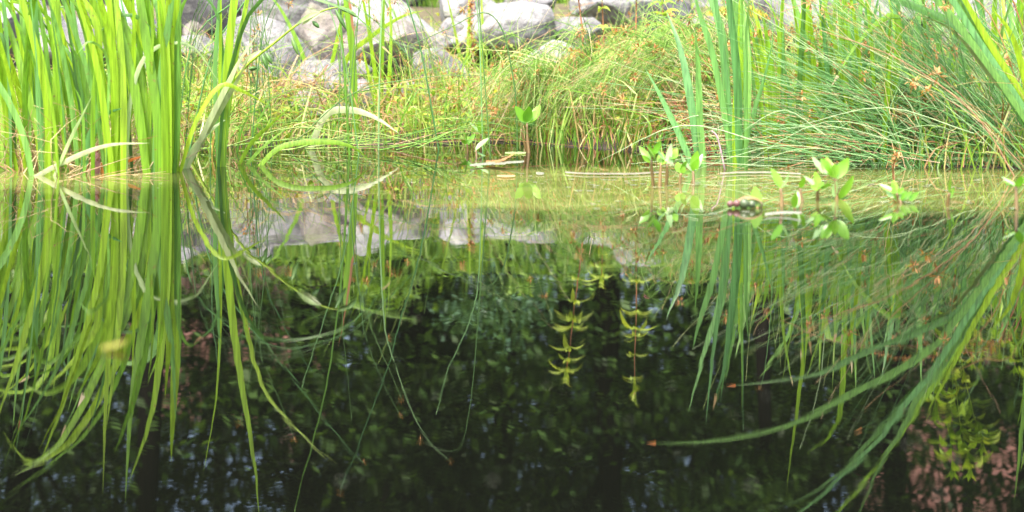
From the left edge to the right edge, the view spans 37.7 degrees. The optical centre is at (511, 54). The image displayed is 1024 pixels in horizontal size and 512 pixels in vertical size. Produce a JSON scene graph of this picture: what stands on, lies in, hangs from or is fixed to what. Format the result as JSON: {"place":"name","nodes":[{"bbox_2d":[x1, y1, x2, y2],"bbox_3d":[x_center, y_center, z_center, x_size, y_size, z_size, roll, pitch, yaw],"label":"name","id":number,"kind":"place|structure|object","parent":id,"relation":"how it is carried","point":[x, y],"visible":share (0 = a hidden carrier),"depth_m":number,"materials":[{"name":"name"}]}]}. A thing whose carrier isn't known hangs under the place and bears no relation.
{"place":"outdoors","nodes":[
{"label":"outdoors","id":0,"kind":"place"},
{"bbox_2d":[66,0,947,8],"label":"meadow grass","id":1,"kind":"structure","parent":0,"point":[425,3],"depth_m":10.44,"materials":[{"name":"plant"}]},
{"bbox_2d":[0,143,1023,511],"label":"water","id":2,"kind":"structure","parent":0,"point":[280,323],"depth_m":1.91,"materials":[{"name":"liquid"}]},
{"bbox_2d":[0,0,67,171],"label":"iris plant","id":3,"kind":"object","parent":2,"relation":"on","point":[41,116],"visible":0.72,"depth_m":4.66,"materials":[{"name":"green plant"}]},
{"bbox_2d":[0,0,102,170],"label":"iris plant","id":4,"kind":"object","parent":2,"relation":"on","point":[3,74],"visible":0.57,"depth_m":4.66,"materials":[{"name":"green plant"}]},
{"bbox_2d":[0,0,106,161],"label":"iris plant","id":5,"kind":"object","parent":2,"relation":"on","point":[16,81],"visible":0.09,"depth_m":5.00,"materials":[{"name":"green plant"}]},
{"bbox_2d":[1,0,131,170],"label":"iris plant","id":6,"kind":"object","parent":2,"relation":"on","point":[76,79],"visible":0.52,"depth_m":4.71,"materials":[{"name":"green plant"}]},
{"bbox_2d":[7,0,127,162],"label":"iris plant","id":7,"kind":"object","parent":2,"relation":"on","point":[68,54],"visible":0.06,"depth_m":4.94,"materials":[{"name":"green plant"}]},
{"bbox_2d":[0,87,140,172],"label":"grass tuft","id":8,"kind":"object","parent":2,"relation":"on","point":[32,132],"visible":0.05,"depth_m":4.71,"materials":[{"name":"plant"}]},
{"bbox_2d":[0,39,144,175],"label":"iris plant","id":9,"kind":"object","parent":2,"relation":"on","point":[84,152],"visible":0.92,"depth_m":4.47,"materials":[{"name":"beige plant"}]},
{"bbox_2d":[0,103,244,176],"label":"grass tuft","id":10,"kind":"object","parent":2,"relation":"on","point":[70,165],"visible":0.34,"depth_m":4.64,"materials":[{"name":"plant"}]},
{"bbox_2d":[103,0,156,161],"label":"iris plant","id":11,"kind":"object","parent":2,"relation":"on","point":[123,11],"visible":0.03,"depth_m":5.03,"materials":[{"name":"green plant"}]},
{"bbox_2d":[61,0,218,174],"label":"iris plant","id":12,"kind":"object","parent":2,"relation":"on","point":[120,104],"visible":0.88,"depth_m":4.52,"materials":[{"name":"green plant"}]},
{"bbox_2d":[89,0,268,173],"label":"iris plant","id":13,"kind":"object","parent":2,"relation":"on","point":[160,150],"visible":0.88,"depth_m":4.56,"materials":[{"name":"green plant"}]},
{"bbox_2d":[189,1,244,149],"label":"single rush","id":14,"kind":"object","parent":2,"relation":"on","point":[205,78],"visible":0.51,"depth_m":5.14,"materials":[{"name":"plant"}]},
{"bbox_2d":[183,33,257,167],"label":"iris plant","id":15,"kind":"object","parent":2,"relation":"on","point":[209,127],"visible":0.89,"depth_m":4.76,"materials":[{"name":"green plant"}]},
{"bbox_2d":[250,0,276,154],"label":"single rush","id":16,"kind":"object","parent":2,"relation":"on","point":[257,78],"visible":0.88,"depth_m":5.39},
{"bbox_2d":[184,0,379,148],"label":"single rush","id":17,"kind":"object","parent":2,"relation":"on","point":[192,66],"visible":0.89,"depth_m":4.91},
{"bbox_2d":[235,6,356,80],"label":"iris seed stalk","id":18,"kind":"object","parent":2,"relation":"on","point":[304,20],"visible":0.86,"depth_m":5.22,"materials":[{"name":"green plant"}]},
{"bbox_2d":[207,0,389,166],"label":"iris plant","id":19,"kind":"object","parent":2,"relation":"on","point":[226,62],"visible":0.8,"depth_m":4.83,"materials":[{"name":"green plant"}]},
{"bbox_2d":[181,0,419,108],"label":"single rush","id":20,"kind":"object","parent":2,"relation":"on","point":[229,5],"visible":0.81,"depth_m":4.90,"materials":[{"name":"plant"}]},
{"bbox_2d":[238,109,367,165],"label":"iris plant","id":21,"kind":"object","parent":2,"relation":"on","point":[270,154],"visible":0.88,"depth_m":4.91,"materials":[{"name":"green plant"}]},
{"bbox_2d":[326,0,358,155],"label":"single rush","id":22,"kind":"object","parent":2,"relation":"on","point":[348,81],"visible":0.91,"depth_m":5.35,"materials":[{"name":"plant"}]},
{"bbox_2d":[337,0,350,154],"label":"single rush","id":23,"kind":"object","parent":2,"relation":"on","point":[346,106],"visible":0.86,"depth_m":5.39,"materials":[{"name":"plant"}]},
{"bbox_2d":[273,0,423,108],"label":"iris plant","id":24,"kind":"object","parent":2,"relation":"on","point":[359,45],"visible":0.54,"depth_m":7.06,"materials":[{"name":"green plant"}]},
{"bbox_2d":[309,106,397,147],"bbox_3d":[-0.604,0.294,5.697,0.368,0.198,0.015,0,0,9],"label":"blade of grass","id":25,"kind":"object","parent":2,"relation":"on","point":[327,115],"visible":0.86,"depth_m":5.71,"materials":[{"name":"beige plant"}]},
{"bbox_2d":[361,0,392,124],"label":"iris plant","id":26,"kind":"object","parent":2,"relation":"on","point":[375,74],"visible":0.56,"depth_m":6.56,"materials":[{"name":"green plant"}]},
{"bbox_2d":[378,0,382,149],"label":"single rush","id":27,"kind":"object","parent":2,"relation":"on","point":[379,75],"visible":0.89,"depth_m":5.68,"materials":[{"name":"plant"}]},
{"bbox_2d":[289,75,472,148],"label":"single rush","id":28,"kind":"object","parent":2,"relation":"on","point":[372,86],"visible":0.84,"depth_m":5.67,"materials":[{"name":"plant"}]},
{"bbox_2d":[192,106,584,151],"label":"rush tussock","id":29,"kind":"object","parent":2,"relation":"on","point":[411,145],"visible":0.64,"depth_m":5.63,"materials":[{"name":"plant"}]},
{"bbox_2d":[406,0,438,149],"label":"single rush","id":30,"kind":"object","parent":2,"relation":"on","point":[425,75],"visible":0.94,"depth_m":5.68,"materials":[{"name":"plant"}]},
{"bbox_2d":[395,12,517,149],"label":"single rush","id":31,"kind":"object","parent":2,"relation":"on","point":[509,60],"visible":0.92,"depth_m":5.68,"materials":[{"name":"plant"}]},
{"bbox_2d":[475,0,482,149],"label":"single rush","id":32,"kind":"object","parent":2,"relation":"on","point":[480,72],"visible":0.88,"depth_m":5.68,"materials":[{"name":"plant"}]},
{"bbox_2d":[478,0,490,155],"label":"single rush","id":33,"kind":"object","parent":2,"relation":"on","point":[484,79],"visible":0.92,"depth_m":5.34,"materials":[{"name":"plant"}]},
{"bbox_2d":[5,175,1013,213],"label":"floating flecks","id":34,"kind":"object","parent":2,"relation":"on","point":[714,190],"visible":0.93,"depth_m":4.04,"materials":[{"name":"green plant"}]},
{"bbox_2d":[515,105,540,152],"bbox_3d":[0.058,0.283,5.551,0.096,0.199,0.070,0,0,0],"label":"bogbean","id":35,"kind":"object","parent":2,"relation":"on","point":[528,115],"visible":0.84,"depth_m":5.53,"materials":[{"name":"green plant"}]},
{"bbox_2d":[565,171,664,174],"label":"dead reed","id":36,"kind":"object","parent":2,"relation":"on","point":[613,173],"visible":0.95,"depth_m":4.49,"materials":[{"name":"beige plant"}]},
{"bbox_2d":[639,141,677,185],"bbox_3d":[0.408,0.308,4.133,0.116,0.146,0.058,0,0,-11],"label":"bogbean","id":37,"kind":"object","parent":2,"relation":"on","point":[669,158],"visible":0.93,"depth_m":4.12,"materials":[{"name":"green plant"}]},
{"bbox_2d":[675,150,702,183],"bbox_3d":[0.500,0.325,4.223,0.081,0.113,0.058,0,0,0],"label":"bogbean","id":38,"kind":"object","parent":2,"relation":"on","point":[695,161],"visible":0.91,"depth_m":4.22,"materials":[{"name":"green plant"}]},
{"bbox_2d":[646,0,773,169],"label":"iris plant","id":39,"kind":"object","parent":2,"relation":"on","point":[724,92],"visible":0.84,"depth_m":4.80,"materials":[{"name":"green plant"}]},
{"bbox_2d":[727,196,762,207],"bbox_3d":[0.548,0.352,3.529,0.086,0.040,0.032,0,0,0],"label":"seed husk","id":40,"kind":"object","parent":2,"relation":"on","point":[742,202],"visible":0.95,"depth_m":3.52,"materials":[{"name":"plant"}]},
{"bbox_2d":[732,0,805,163],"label":"iris plant","id":41,"kind":"object","parent":2,"relation":"on","point":[780,70],"visible":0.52,"depth_m":5.05,"materials":[{"name":"green plant"}]},
{"bbox_2d":[771,168,789,205],"bbox_3d":[0.637,0.326,3.588,0.023,0.110,0.075,0,0,-20],"label":"bogbean","id":42,"kind":"object","parent":2,"relation":"on","point":[776,176],"visible":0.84,"depth_m":3.58,"materials":[{"name":"green plant"}]},
{"bbox_2d":[598,98,989,170],"bbox_3d":[0.977,0.257,4.895,1.416,0.218,0.731,0,0,0],"label":"rush tussock","id":43,"kind":"object","parent":2,"relation":"on","point":[803,150],"visible":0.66,"depth_m":4.69,"materials":[{"name":"plant"}]},
{"bbox_2d":[799,171,831,200],"bbox_3d":[0.750,0.336,3.710,0.082,0.092,0.072,0,0,8],"label":"bogbean","id":44,"kind":"object","parent":2,"relation":"on","point":[817,184],"visible":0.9,"depth_m":3.70,"materials":[{"name":"green plant"}]},
{"bbox_2d":[791,0,870,160],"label":"iris plant","id":45,"kind":"object","parent":2,"relation":"on","point":[827,68],"visible":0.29,"depth_m":5.05,"materials":[{"name":"green plant"}]},
{"bbox_2d":[812,156,853,198],"bbox_3d":[0.805,0.318,3.762,0.097,0.128,0.060,0,0,0],"label":"bogbean","id":46,"kind":"object","parent":2,"relation":"on","point":[826,166],"visible":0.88,"depth_m":3.75,"materials":[{"name":"green plant"}]},
{"bbox_2d":[879,180,918,202],"bbox_3d":[0.944,0.345,3.666,0.088,0.073,0.053,0,0,28],"label":"bogbean","id":47,"kind":"object","parent":2,"relation":"on","point":[901,195],"visible":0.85,"depth_m":3.65,"materials":[{"name":"green plant"}]},
{"bbox_2d":[820,30,1014,175],"bbox_3d":[1.219,0.158,4.483,0.590,0.467,0.011,0,0,5],"label":"single rush","id":48,"kind":"object","parent":2,"relation":"on","point":[947,91],"visible":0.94,"depth_m":4.47,"materials":[{"name":"plant"}]},
{"bbox_2d":[896,0,1011,146],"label":"iris plant","id":49,"kind":"object","parent":2,"relation":"on","point":[939,50],"visible":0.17,"depth_m":5.05,"materials":[{"name":"green plant"}]},
{"bbox_2d":[960,0,1023,121],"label":"iris plant","id":50,"kind":"object","parent":2,"relation":"on","point":[1019,10],"visible":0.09,"depth_m":5.46,"materials":[{"name":"green plant"}]},
{"bbox_2d":[973,0,1021,117],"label":"iris plant","id":51,"kind":"object","parent":2,"relation":"on","point":[1010,15],"visible":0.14,"depth_m":5.34,"materials":[{"name":"green plant"}]},
{"bbox_2d":[1002,176,1023,209],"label":"bogbean","id":52,"kind":"object","parent":2,"relation":"on","point":[1019,181],"visible":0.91,"depth_m":3.50,"materials":[{"name":"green plant"}]},
{"bbox_2d":[2,0,1023,171],"bbox_3d":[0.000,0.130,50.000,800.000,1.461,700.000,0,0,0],"label":"ground","id":53,"kind":"structure","parent":0,"point":[424,14],"depth_m":6.28,"materials":[{"name":"green plant"}]},
{"bbox_2d":[0,0,48,58],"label":"boulder","id":54,"kind":"object","parent":53,"relation":"on","point":[10,18],"visible":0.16,"depth_m":8.09,"materials":[{"name":"stone"}]},
{"bbox_2d":[38,11,94,70],"bbox_3d":[-2.378,-0.060,7.922,0.406,0.354,0.396,0,0,0],"label":"boulder","id":55,"kind":"object","parent":53,"relation":"on","point":[80,31],"visible":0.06,"depth_m":7.77,"materials":[{"name":"grey stone"}]},
{"bbox_2d":[93,0,156,66],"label":"boulder","id":56,"kind":"object","parent":53,"relation":"on","point":[129,22],"visible":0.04,"depth_m":8.15,"materials":[{"name":"stone"}]},
{"bbox_2d":[65,53,290,149],"bbox_3d":[-1.476,0.171,5.875,1.246,0.551,1.665,0,0,-39],"label":"grass tuft","id":57,"kind":"object","parent":53,"relation":"on","point":[210,109],"visible":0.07,"depth_m":5.75,"materials":[{"name":"plant"}]},
{"bbox_2d":[182,21,206,36],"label":"boulder","id":58,"kind":"object","parent":53,"relation":"on","point":[185,31],"visible":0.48,"depth_m":8.27,"materials":[{"name":"stone"}]},
{"bbox_2d":[181,35,224,79],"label":"boulder","id":59,"kind":"object","parent":53,"relation":"on","point":[204,40],"visible":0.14,"depth_m":7.54,"materials":[{"name":"grey stone"}]},
{"bbox_2d":[181,0,241,39],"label":"boulder","id":60,"kind":"object","parent":53,"relation":"on","point":[189,9],"visible":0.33,"depth_m":8.36,"materials":[{"name":"stone"}]},
{"bbox_2d":[155,0,345,139],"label":"rush tussock","id":61,"kind":"object","parent":53,"relation":"on","point":[262,47],"visible":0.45,"depth_m":6.18,"materials":[{"name":"plant"}]},
{"bbox_2d":[223,14,316,87],"bbox_3d":[-1.199,0.036,7.484,0.452,0.484,0.388,0,0,-31],"label":"boulder","id":62,"kind":"object","parent":53,"relation":"on","point":[277,28],"visible":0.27,"depth_m":7.40,"materials":[{"name":"grey stone"}]},
{"bbox_2d":[238,0,343,35],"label":"boulder","id":63,"kind":"object","parent":53,"relation":"on","point":[295,18],"visible":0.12,"depth_m":8.26,"materials":[{"name":"stone"}]},
{"bbox_2d":[192,39,404,132],"bbox_3d":[-1.040,0.133,6.601,1.072,0.411,0.894,0,0,-13],"label":"grass tuft","id":64,"kind":"object","parent":53,"relation":"on","point":[284,83],"visible":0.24,"depth_m":6.50,"materials":[{"name":"plant"}]},
{"bbox_2d":[291,59,350,104],"bbox_3d":[-0.925,0.150,7.151,0.338,0.263,0.293,0,0,0],"label":"boulder","id":65,"kind":"object","parent":53,"relation":"on","point":[311,65],"visible":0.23,"depth_m":7.04,"materials":[{"name":"grey stone"}]},
{"bbox_2d":[298,2,355,59],"bbox_3d":[-0.911,-0.025,7.767,0.284,0.503,0.418,0,0,30],"label":"boulder","id":66,"kind":"object","parent":53,"relation":"on","point":[324,21],"visible":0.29,"depth_m":7.62,"materials":[{"name":"stone"}]},
{"bbox_2d":[343,0,357,138],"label":"iris plant","id":67,"kind":"object","parent":53,"relation":"on","point":[349,26],"visible":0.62,"depth_m":6.17,"materials":[{"name":"green plant"}]},
{"bbox_2d":[343,78,397,119],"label":"boulder","id":68,"kind":"object","parent":53,"relation":"on","point":[361,81],"visible":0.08,"depth_m":6.71,"materials":[{"name":"grey stone"}]},
{"bbox_2d":[344,0,433,29],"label":"boulder","id":69,"kind":"object","parent":53,"relation":"on","point":[375,5],"visible":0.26,"depth_m":8.29,"materials":[{"name":"stone"}]},
{"bbox_2d":[338,19,442,85],"bbox_3d":[-0.641,-0.012,7.702,0.430,0.351,0.567,0,0,39],"label":"boulder","id":70,"kind":"object","parent":53,"relation":"on","point":[407,27],"visible":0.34,"depth_m":7.54,"materials":[{"name":"stone"}]},
{"bbox_2d":[320,40,530,134],"bbox_3d":[-0.254,0.176,6.648,1.245,0.519,0.965,0,0,22],"label":"grass tuft","id":71,"kind":"object","parent":53,"relation":"on","point":[491,94],"visible":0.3,"depth_m":6.54,"materials":[{"name":"plant"}]},
{"bbox_2d":[387,0,483,72],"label":"iris plant","id":72,"kind":"object","parent":53,"relation":"on","point":[469,27],"visible":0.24,"depth_m":7.99,"materials":[{"name":"green plant"}]},
{"bbox_2d":[423,28,448,50],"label":"boulder","id":73,"kind":"object","parent":53,"relation":"on","point":[439,36],"visible":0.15,"depth_m":7.96,"materials":[{"name":"stone"}]},
{"bbox_2d":[411,48,469,102],"bbox_3d":[-0.352,0.100,7.320,0.357,0.273,0.243,0,0,43],"label":"boulder","id":74,"kind":"object","parent":53,"relation":"on","point":[439,53],"visible":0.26,"depth_m":7.21,"materials":[{"name":"grey stone"}]},
{"bbox_2d":[284,0,602,135],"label":"rush tussock","id":75,"kind":"object","parent":53,"relation":"on","point":[407,14],"visible":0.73,"depth_m":6.48,"materials":[{"name":"plant"}]},
{"bbox_2d":[438,17,464,53],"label":"boulder","id":76,"kind":"object","parent":53,"relation":"on","point":[447,22],"visible":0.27,"depth_m":8.09,"materials":[{"name":"grey stone"}]},
{"bbox_2d":[439,0,496,21],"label":"boulder","id":77,"kind":"object","parent":53,"relation":"on","point":[444,6],"visible":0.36,"depth_m":8.74,"materials":[{"name":"stone"}]},
{"bbox_2d":[465,0,477,71],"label":"dock spike","id":78,"kind":"object","parent":53,"relation":"on","point":[471,5],"visible":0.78,"depth_m":7.73,"materials":[{"name":"plant"}]},
{"bbox_2d":[374,29,619,142],"bbox_3d":[-0.013,0.126,6.164,0.887,0.480,1.250,0,0,40],"label":"rush tussock","id":79,"kind":"object","parent":53,"relation":"on","point":[525,92],"visible":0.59,"depth_m":6.04,"materials":[{"name":"plant"}]},
{"bbox_2d":[448,1,554,58],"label":"boulder","id":80,"kind":"object","parent":53,"relation":"on","point":[497,9],"visible":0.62,"depth_m":8.01,"materials":[{"name":"stone"}]},
{"bbox_2d":[17,0,1023,152],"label":"ground cover","id":81,"kind":"object","parent":53,"relation":"on","point":[198,88],"visible":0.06,"depth_m":6.15,"materials":[{"name":"plant"}]},
{"bbox_2d":[503,0,556,9],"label":"boulder","id":82,"kind":"object","parent":53,"relation":"on","point":[549,3],"visible":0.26,"depth_m":8.98,"materials":[{"name":"grey stone"}]},
{"bbox_2d":[514,40,580,81],"bbox_3d":[0.182,0.031,7.511,0.350,0.215,0.232,0,0,0],"label":"boulder","id":83,"kind":"object","parent":53,"relation":"on","point":[542,47],"visible":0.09,"depth_m":7.46,"materials":[{"name":"stone"}]},
{"bbox_2d":[444,8,702,136],"bbox_3d":[0.292,0.074,6.246,1.089,0.537,1.336,0,0,0],"label":"rush tussock","id":84,"kind":"object","parent":53,"relation":"on","point":[572,56],"visible":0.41,"depth_m":6.10,"materials":[{"name":"plant"}]},
{"bbox_2d":[554,17,602,59],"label":"boulder","id":85,"kind":"object","parent":53,"relation":"on","point":[557,26],"visible":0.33,"depth_m":8.08,"materials":[{"name":"grey stone"}]},
{"bbox_2d":[569,0,651,29],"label":"boulder","id":86,"kind":"object","parent":53,"relation":"on","point":[612,14],"visible":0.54,"depth_m":8.78,"materials":[{"name":"stone"}]},
{"bbox_2d":[543,0,730,142],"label":"rush tussock","id":87,"kind":"object","parent":53,"relation":"on","point":[646,51],"visible":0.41,"depth_m":5.79,"materials":[{"name":"plant"}]},
{"bbox_2d":[533,0,770,142],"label":"rush tussock","id":88,"kind":"object","parent":53,"relation":"on","point":[701,45],"visible":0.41,"depth_m":5.72,"materials":[{"name":"plant"}]},
{"bbox_2d":[643,0,693,40],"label":"boulder","id":89,"kind":"object","parent":53,"relation":"on","point":[675,6],"visible":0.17,"depth_m":8.32,"materials":[{"name":"stone"}]},
{"bbox_2d":[550,0,792,97],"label":"rush tussock","id":90,"kind":"object","parent":53,"relation":"on","point":[629,13],"visible":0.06,"depth_m":7.19,"materials":[{"name":"plant"}]},
{"bbox_2d":[678,15,767,49],"bbox_3d":[1.151,-0.104,8.203,0.491,0.238,0.362,0,0,0],"label":"boulder","id":91,"kind":"object","parent":53,"relation":"on","point":[712,18],"visible":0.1,"depth_m":8.08,"materials":[{"name":"stone"}]},
{"bbox_2d":[599,27,884,154],"bbox_3d":[0.899,0.122,5.741,1.145,0.518,0.972,0,0,27],"label":"grass tuft","id":92,"kind":"object","parent":53,"relation":"on","point":[686,114],"visible":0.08,"depth_m":5.56,"materials":[{"name":"plant"}]},
{"bbox_2d":[743,0,817,157],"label":"iris plant","id":93,"kind":"object","parent":53,"relation":"on","point":[754,45],"visible":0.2,"depth_m":5.17,"materials":[{"name":"green plant"}]},
{"bbox_2d":[557,0,1022,158],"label":"rush tussock","id":94,"kind":"object","parent":53,"relation":"on","point":[622,97],"visible":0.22,"depth_m":5.36,"materials":[{"name":"plant"}]},
{"bbox_2d":[751,0,831,50],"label":"boulder","id":95,"kind":"object","parent":53,"relation":"on","point":[764,3],"visible":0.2,"depth_m":8.35,"materials":[{"name":"grey stone"}]},
{"bbox_2d":[561,0,1023,170],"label":"rush tussock","id":96,"kind":"object","parent":53,"relation":"on","point":[925,89],"visible":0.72,"depth_m":4.84,"materials":[{"name":"plant"}]},
{"bbox_2d":[565,0,1023,171],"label":"rush tussock","id":97,"kind":"object","parent":53,"relation":"on","point":[898,94],"visible":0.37,"depth_m":4.89,"materials":[{"name":"plant"}]},
{"bbox_2d":[658,0,1023,168],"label":"rush tussock","id":98,"kind":"object","parent":53,"relation":"on","point":[1015,66],"visible":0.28,"depth_m":4.91,"materials":[{"name":"plant"}]},
{"bbox_2d":[792,0,891,159],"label":"iris plant","id":99,"kind":"object","parent":53,"relation":"on","point":[810,32],"visible":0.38,"depth_m":5.06,"materials":[{"name":"green plant"}]},
{"bbox_2d":[842,0,889,124],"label":"iris plant","id":100,"kind":"object","parent":53,"relation":"on","point":[866,24],"visible":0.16,"depth_m":5.17,"materials":[{"name":"green plant"}]},
{"bbox_2d":[811,0,921,165],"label":"iris plant","id":101,"kind":"object","parent":53,"relation":"on","point":[896,18],"visible":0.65,"depth_m":4.91,"materials":[{"name":"green plant"}]},
{"bbox_2d":[752,0,999,89],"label":"rush tussock","id":102,"kind":"object","parent":53,"relation":"on","point":[945,50],"visible":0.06,"depth_m":7.05,"materials":[{"name":"plant"}]},
{"bbox_2d":[863,0,942,43],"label":"boulder","id":103,"kind":"object","parent":53,"relation":"on","point":[887,9],"visible":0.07,"depth_m":8.50,"materials":[{"name":"grey stone"}]},
{"bbox_2d":[866,0,960,154],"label":"iris plant","id":104,"kind":"object","parent":53,"relation":"on","point":[924,21],"visible":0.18,"depth_m":5.05,"materials":[{"name":"green plant"}]},
{"bbox_2d":[890,0,1023,127],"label":"iris plant","id":105,"kind":"object","parent":53,"relation":"on","point":[986,54],"visible":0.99,"depth_m":4.68,"materials":[{"name":"green plant"}]},
{"bbox_2d":[926,16,998,128],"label":"single rush","id":106,"kind":"object","parent":53,"relation":"on","point":[983,87],"visible":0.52,"depth_m":4.91,"materials":[{"name":"green plant"}]},
{"bbox_2d":[951,0,1023,35],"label":"boulder","id":107,"kind":"object","parent":53,"relation":"on","point":[986,8],"visible":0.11,"depth_m":8.69,"materials":[{"name":"stone"}]},
{"bbox_2d":[991,0,1023,88],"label":"iris plant","id":108,"kind":"object","parent":53,"relation":"on","point":[1019,56],"visible":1,"depth_m":4.75,"materials":[{"name":"green plant"}]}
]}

